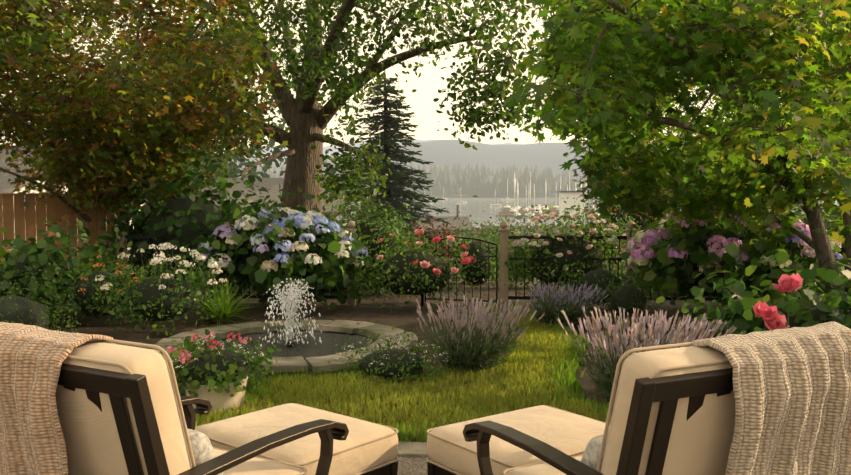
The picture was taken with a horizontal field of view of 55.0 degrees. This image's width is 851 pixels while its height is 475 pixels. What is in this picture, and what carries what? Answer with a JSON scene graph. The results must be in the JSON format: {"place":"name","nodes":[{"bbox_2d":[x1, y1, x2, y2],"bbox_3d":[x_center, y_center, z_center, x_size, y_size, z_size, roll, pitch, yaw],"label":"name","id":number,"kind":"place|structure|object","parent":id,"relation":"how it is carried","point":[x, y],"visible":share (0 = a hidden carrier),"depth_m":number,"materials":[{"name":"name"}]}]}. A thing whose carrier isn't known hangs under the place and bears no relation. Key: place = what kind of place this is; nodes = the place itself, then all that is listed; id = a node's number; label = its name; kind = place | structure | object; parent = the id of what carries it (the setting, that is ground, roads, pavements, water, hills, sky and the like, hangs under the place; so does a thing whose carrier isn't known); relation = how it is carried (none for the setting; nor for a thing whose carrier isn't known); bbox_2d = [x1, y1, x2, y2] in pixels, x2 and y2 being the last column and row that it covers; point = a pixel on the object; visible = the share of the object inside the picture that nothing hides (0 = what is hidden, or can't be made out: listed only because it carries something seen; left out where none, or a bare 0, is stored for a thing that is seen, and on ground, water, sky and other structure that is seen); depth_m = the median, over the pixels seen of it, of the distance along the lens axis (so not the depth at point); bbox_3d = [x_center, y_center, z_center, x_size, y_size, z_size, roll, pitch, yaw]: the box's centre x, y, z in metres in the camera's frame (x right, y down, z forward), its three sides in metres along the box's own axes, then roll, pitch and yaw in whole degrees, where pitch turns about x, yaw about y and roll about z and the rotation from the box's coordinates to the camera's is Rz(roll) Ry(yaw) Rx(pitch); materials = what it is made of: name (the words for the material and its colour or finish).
{"place":"outdoors","nodes":[
{"label":"outdoors","id":0,"kind":"place"},
{"bbox_2d":[201,331,374,359],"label":"pond water","id":1,"kind":"structure","parent":0,"point":[326,347],"depth_m":8.10,"materials":[{"name":"grey liquid"}]},
{"bbox_2d":[244,140,521,159],"bbox_3d":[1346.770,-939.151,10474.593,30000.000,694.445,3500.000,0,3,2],"label":"mountain","id":2,"kind":"structure","parent":0,"point":[325,148],"depth_m":10348.29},
{"bbox_2d":[47,225,755,415],"bbox_3d":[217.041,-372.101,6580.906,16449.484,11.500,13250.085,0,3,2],"label":"ground","id":3,"kind":"structure","parent":0,"point":[400,314],"depth_m":10.41,"materials":[{"name":"soil"}]},
{"bbox_2d":[0,185,124,273],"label":"board fence","id":4,"kind":"object","parent":3,"relation":"on","point":[20,218],"visible":0.21,"depth_m":11.86,"materials":[{"name":"brown wood"}]},
{"bbox_2d":[0,145,144,249],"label":"house","id":5,"kind":"structure","parent":3,"relation":"on","point":[6,187],"depth_m":24.47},
{"bbox_2d":[0,0,292,255],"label":"maple tree","id":6,"kind":"object","parent":3,"relation":"on","point":[107,127],"depth_m":11.11,"materials":[{"name":"green plant"}]},
{"bbox_2d":[160,329,282,413],"bbox_3d":[-1.472,0.945,5.778,0.889,0.631,0.847,0,3,2],"label":"planter pot","id":7,"kind":"object","parent":3,"relation":"on","point":[254,365],"depth_m":5.62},
{"bbox_2d":[145,178,345,231],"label":"house","id":8,"kind":"structure","parent":3,"relation":"on","point":[270,184],"depth_m":41.52,"materials":[{"name":"grey"}]},
{"bbox_2d":[174,192,371,310],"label":"hydrangea leaves","id":9,"kind":"object","parent":3,"relation":"on","point":[261,281],"visible":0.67,"depth_m":10.51,"materials":[{"name":"green plant"}]},
{"bbox_2d":[195,207,367,271],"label":"hydrangea flowers","id":10,"kind":"object","parent":9,"relation":"attached to","point":[309,217],"visible":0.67,"depth_m":10.43,"materials":[{"name":"blue plant"}]},
{"bbox_2d":[152,320,417,377],"bbox_3d":[-1.314,1.061,7.905,2.480,0.154,2.460,0,3,2],"label":"stone fountain rim","id":11,"kind":"object","parent":3,"relation":"on","point":[316,365],"visible":0.46,"depth_m":8.08,"materials":[{"name":"grey stone"}]},
{"bbox_2d":[287,338,292,347],"bbox_3d":[-1.314,1.042,7.914,0.055,0.150,0.055,-1,4,-21],"label":"fountain nozzle","id":12,"kind":"object","parent":11,"relation":"in","point":[289,345],"visible":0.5,"depth_m":7.89,"materials":[{"name":"black metal"}]},
{"bbox_2d":[259,278,321,348],"bbox_3d":[-1.337,0.711,7.921,0.642,0.659,0.605,-2,4,-31],"label":"fountain spray","id":13,"kind":"object","parent":11,"relation":"in","point":[291,296],"visible":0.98,"depth_m":7.86,"materials":[{"name":"white liquid"}]},
{"bbox_2d":[49,0,548,223],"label":"oak tree","id":14,"kind":"object","parent":3,"relation":"on","point":[334,187],"depth_m":15.34,"materials":[{"name":"green plant"}]},
{"bbox_2d":[336,70,451,250],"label":"conifer tree","id":15,"kind":"object","parent":3,"relation":"on","point":[401,172],"depth_m":45.34,"materials":[{"name":"green plant"}]},
{"bbox_2d":[397,442,427,456],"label":"patio border stones","id":16,"kind":"object","parent":3,"relation":"on","point":[412,449],"depth_m":4.94,"materials":[{"name":"grey stone"}]},
{"bbox_2d":[348,211,488,310],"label":"rose bush leaves","id":17,"kind":"object","parent":3,"relation":"on","point":[371,280],"visible":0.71,"depth_m":10.65,"materials":[{"name":"green plant"}]},
{"bbox_2d":[361,228,475,273],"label":"roses","id":18,"kind":"object","parent":17,"relation":"attached to","point":[467,260],"visible":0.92,"depth_m":10.55,"materials":[{"name":"red plant"}]},
{"bbox_2d":[0,147,850,395],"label":"garden shrub leaves","id":19,"kind":"object","parent":3,"relation":"on","point":[55,295],"visible":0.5,"depth_m":9.07,"materials":[{"name":"green plant"}]},
{"bbox_2d":[0,186,850,403],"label":"shrub","id":20,"kind":"object","parent":3,"relation":"on","point":[149,291],"visible":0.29,"depth_m":10.33,"materials":[{"name":"green plant"}]},
{"bbox_2d":[78,242,447,368],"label":"flowers","id":21,"kind":"object","parent":20,"relation":"on","point":[167,276],"visible":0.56,"depth_m":8.43,"materials":[{"name":"white plant"}]},
{"bbox_2d":[327,182,427,284],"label":"rose bush leaves","id":22,"kind":"object","parent":20,"relation":"on","point":[400,218],"visible":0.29,"depth_m":11.57,"materials":[{"name":"green plant"}]},
{"bbox_2d":[101,248,788,330],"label":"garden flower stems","id":23,"kind":"object","parent":20,"relation":"on","point":[217,286],"visible":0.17,"depth_m":8.64,"materials":[{"name":"green plant"}]},
{"bbox_2d":[732,273,838,329],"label":"roses","id":24,"kind":"object","parent":23,"relation":"on","point":[774,320],"visible":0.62,"depth_m":5.53,"materials":[{"name":"pink plant"}]},
{"bbox_2d":[422,301,535,371],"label":"lavender stalks","id":25,"kind":"object","parent":20,"relation":"on","point":[474,347],"visible":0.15,"depth_m":6.89,"materials":[{"name":"plant"}]},
{"bbox_2d":[416,295,544,348],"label":"lavender flowers","id":26,"kind":"object","parent":25,"relation":"attached to","point":[508,318],"visible":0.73,"depth_m":6.96,"materials":[{"name":"purple plant"}]},
{"bbox_2d":[483,198,632,295],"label":"white rose bush leaves","id":27,"kind":"object","parent":20,"relation":"on","point":[528,255],"visible":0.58,"depth_m":11.22,"materials":[{"name":"green plant"}]},
{"bbox_2d":[508,212,625,257],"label":"flowers","id":28,"kind":"object","parent":27,"relation":"attached to","point":[552,215],"visible":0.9,"depth_m":11.12,"materials":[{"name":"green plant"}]},
{"bbox_2d":[563,310,728,407],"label":"lavender stalks","id":29,"kind":"object","parent":20,"relation":"on","point":[612,359],"visible":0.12,"depth_m":5.84,"materials":[{"name":"green plant"}]},
{"bbox_2d":[556,306,745,371],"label":"lavender flowers","id":30,"kind":"object","parent":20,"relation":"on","point":[637,330],"visible":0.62,"depth_m":5.80,"materials":[{"name":"purple plant"}]},
{"bbox_2d":[597,173,726,246],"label":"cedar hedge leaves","id":31,"kind":"object","parent":20,"relation":"on","point":[640,220],"depth_m":26.65,"materials":[{"name":"green plant"}]},
{"bbox_2d":[33,18,834,296],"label":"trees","id":32,"kind":"object","parent":3,"relation":"on","point":[277,149],"depth_m":26.62,"materials":[{"name":"green plant"}]},
{"bbox_2d":[411,216,470,244],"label":"rooftop","id":33,"kind":"object","parent":3,"relation":"on","point":[456,223],"visible":0.27,"depth_m":60.47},
{"bbox_2d":[421,234,497,305],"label":"iron gate","id":34,"kind":"structure","parent":3,"relation":"on","point":[456,299],"depth_m":11.05,"materials":[{"name":"black metal"}]},
{"bbox_2d":[116,220,844,305],"bbox_3d":[1.826,0.359,11.179,12.245,1.178,0.145,0,3,2],"label":"trellis fence","id":35,"kind":"object","parent":3,"relation":"on","point":[504,237],"visible":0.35,"depth_m":11.17,"materials":[{"name":"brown wood"}]},
{"bbox_2d":[526,284,600,326],"bbox_3d":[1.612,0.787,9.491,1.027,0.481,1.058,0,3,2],"label":"catmint stalks","id":36,"kind":"object","parent":3,"relation":"on","point":[566,309],"visible":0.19,"depth_m":9.35,"materials":[{"name":"green plant"}]},
{"bbox_2d":[520,282,607,312],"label":"lavender flowers","id":37,"kind":"object","parent":36,"relation":"attached to","point":[572,296],"visible":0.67,"depth_m":9.41,"materials":[{"name":"purple plant"}]},
{"bbox_2d":[568,328,685,405],"bbox_3d":[1.581,0.969,5.864,1.046,0.540,1.019,0,3,2],"label":"lavender plant","id":38,"kind":"object","parent":3,"relation":"on","point":[604,376],"visible":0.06,"depth_m":5.83,"materials":[{"name":"green plant"}]},
{"bbox_2d":[496,0,850,301],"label":"maple tree","id":39,"kind":"object","parent":3,"relation":"on","point":[816,27],"depth_m":5.36,"materials":[{"name":"green plant"}]},
{"bbox_2d":[620,194,845,319],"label":"hydrangea leaves","id":40,"kind":"object","parent":3,"relation":"on","point":[753,246],"visible":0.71,"depth_m":9.62,"materials":[{"name":"green plant"}]},
{"bbox_2d":[625,207,843,272],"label":"hydrangea flowers","id":41,"kind":"object","parent":40,"relation":"attached to","point":[640,250],"visible":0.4,"depth_m":9.63,"materials":[{"name":"purple plant"}]},
{"bbox_2d":[394,457,429,474],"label":"patio","id":42,"kind":"structure","parent":0,"point":[412,465],"depth_m":4.69,"materials":[{"name":"beige stone"}]},
{"bbox_2d":[57,363,348,474],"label":"chair frame","id":43,"kind":"object","parent":42,"relation":"on","point":[117,387],"visible":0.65,"depth_m":2.60,"materials":[{"name":"black metal"}]},
{"bbox_2d":[55,339,306,474],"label":"lounge chair cushions","id":44,"kind":"object","parent":43,"relation":"on","point":[91,437],"visible":0.56,"depth_m":2.65,"materials":[{"name":"beige fabric"}]},
{"bbox_2d":[0,322,115,474],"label":"throw blanket","id":45,"kind":"object","parent":44,"relation":"on","point":[32,359],"visible":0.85,"depth_m":2.67,"materials":[{"name":"beige fabric"}]},
{"bbox_2d":[183,428,223,474],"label":"throw pillow","id":46,"kind":"object","parent":44,"relation":"on","point":[202,448],"visible":0.1,"depth_m":2.82,"materials":[{"name":"white fabric"}]},
{"bbox_2d":[362,462,397,474],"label":"ottoman frame","id":47,"kind":"object","parent":42,"relation":"on","point":[391,469],"visible":0.15,"depth_m":3.94,"materials":[{"name":"black metal"}]},
{"bbox_2d":[195,403,398,474],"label":"ottoman cushion","id":48,"kind":"object","parent":47,"relation":"on","point":[364,447],"visible":0.54,"depth_m":3.85,"materials":[{"name":"beige fabric"}]},
{"bbox_2d":[427,462,455,474],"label":"ottoman frame","id":49,"kind":"object","parent":42,"relation":"on","point":[432,469],"visible":0.21,"depth_m":3.93,"materials":[{"name":"black metal"}]},
{"bbox_2d":[463,368,732,474],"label":"chair frame","id":50,"kind":"object","parent":42,"relation":"on","point":[667,392],"visible":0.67,"depth_m":2.52,"materials":[{"name":"black metal"}]},
{"bbox_2d":[502,342,735,474],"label":"lounge chair cushions","id":51,"kind":"object","parent":50,"relation":"on","point":[700,440],"visible":0.33,"depth_m":2.59,"materials":[{"name":"beige fabric"}]},
{"bbox_2d":[581,434,607,472],"bbox_3d":[0.760,0.807,2.919,0.483,0.267,0.211,-2,4,-26],"label":"throw pillow","id":52,"kind":"object","parent":51,"relation":"on","point":[590,457],"visible":0.12,"depth_m":2.77,"materials":[{"name":"white fabric"}]},
{"bbox_2d":[690,321,850,474],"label":"throw blanket","id":53,"kind":"object","parent":51,"relation":"on","point":[792,389],"visible":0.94,"depth_m":2.65,"materials":[{"name":"beige fabric"}]},
{"bbox_2d":[1,0,823,152],"label":"sky","id":54,"kind":"structure","parent":0,"point":[421,102],"materials":[{"name":"white"}]},
{"bbox_2d":[228,139,614,178],"bbox_3d":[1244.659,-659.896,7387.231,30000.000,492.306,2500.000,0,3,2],"label":"mountain","id":55,"kind":"structure","parent":0,"point":[541,156],"depth_m":6903.49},
{"bbox_2d":[426,405,609,474],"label":"ottoman cushion","id":56,"kind":"object","parent":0,"point":[452,450],"visible":0.56,"depth_m":3.83,"materials":[{"name":"beige fabric"}]},
{"bbox_2d":[276,174,833,197],"bbox_3d":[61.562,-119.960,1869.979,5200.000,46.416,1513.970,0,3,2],"label":"shore headland","id":57,"kind":"structure","parent":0,"point":[551,195],"depth_m":1139.74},
{"bbox_2d":[199,160,654,195],"bbox_3d":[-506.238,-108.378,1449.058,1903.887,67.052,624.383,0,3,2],"label":"distant trees","id":58,"kind":"object","parent":57,"relation":"on","point":[477,177],"visible":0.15,"depth_m":1190.07,"materials":[{"name":"grey plant"}]},
{"bbox_2d":[336,198,837,225],"bbox_3d":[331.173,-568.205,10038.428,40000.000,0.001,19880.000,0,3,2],"label":"harbour water","id":59,"kind":"structure","parent":0,"point":[474,208],"depth_m":506.67,"materials":[{"name":"grey liquid"}]},
{"bbox_2d":[425,171,602,218],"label":"marina sailboats","id":60,"kind":"object","parent":59,"relation":"on","point":[570,200],"visible":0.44,"depth_m":339.18,"materials":[{"name":"white"}]},
{"label":"lawn","id":61,"kind":"structure","parent":0,"visible":0},
{"bbox_2d":[195,300,613,441],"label":"lawn grass","id":62,"kind":"structure","parent":61,"relation":"on","point":[540,366],"depth_m":6.19,"materials":[{"name":"green plant"}]}
]}

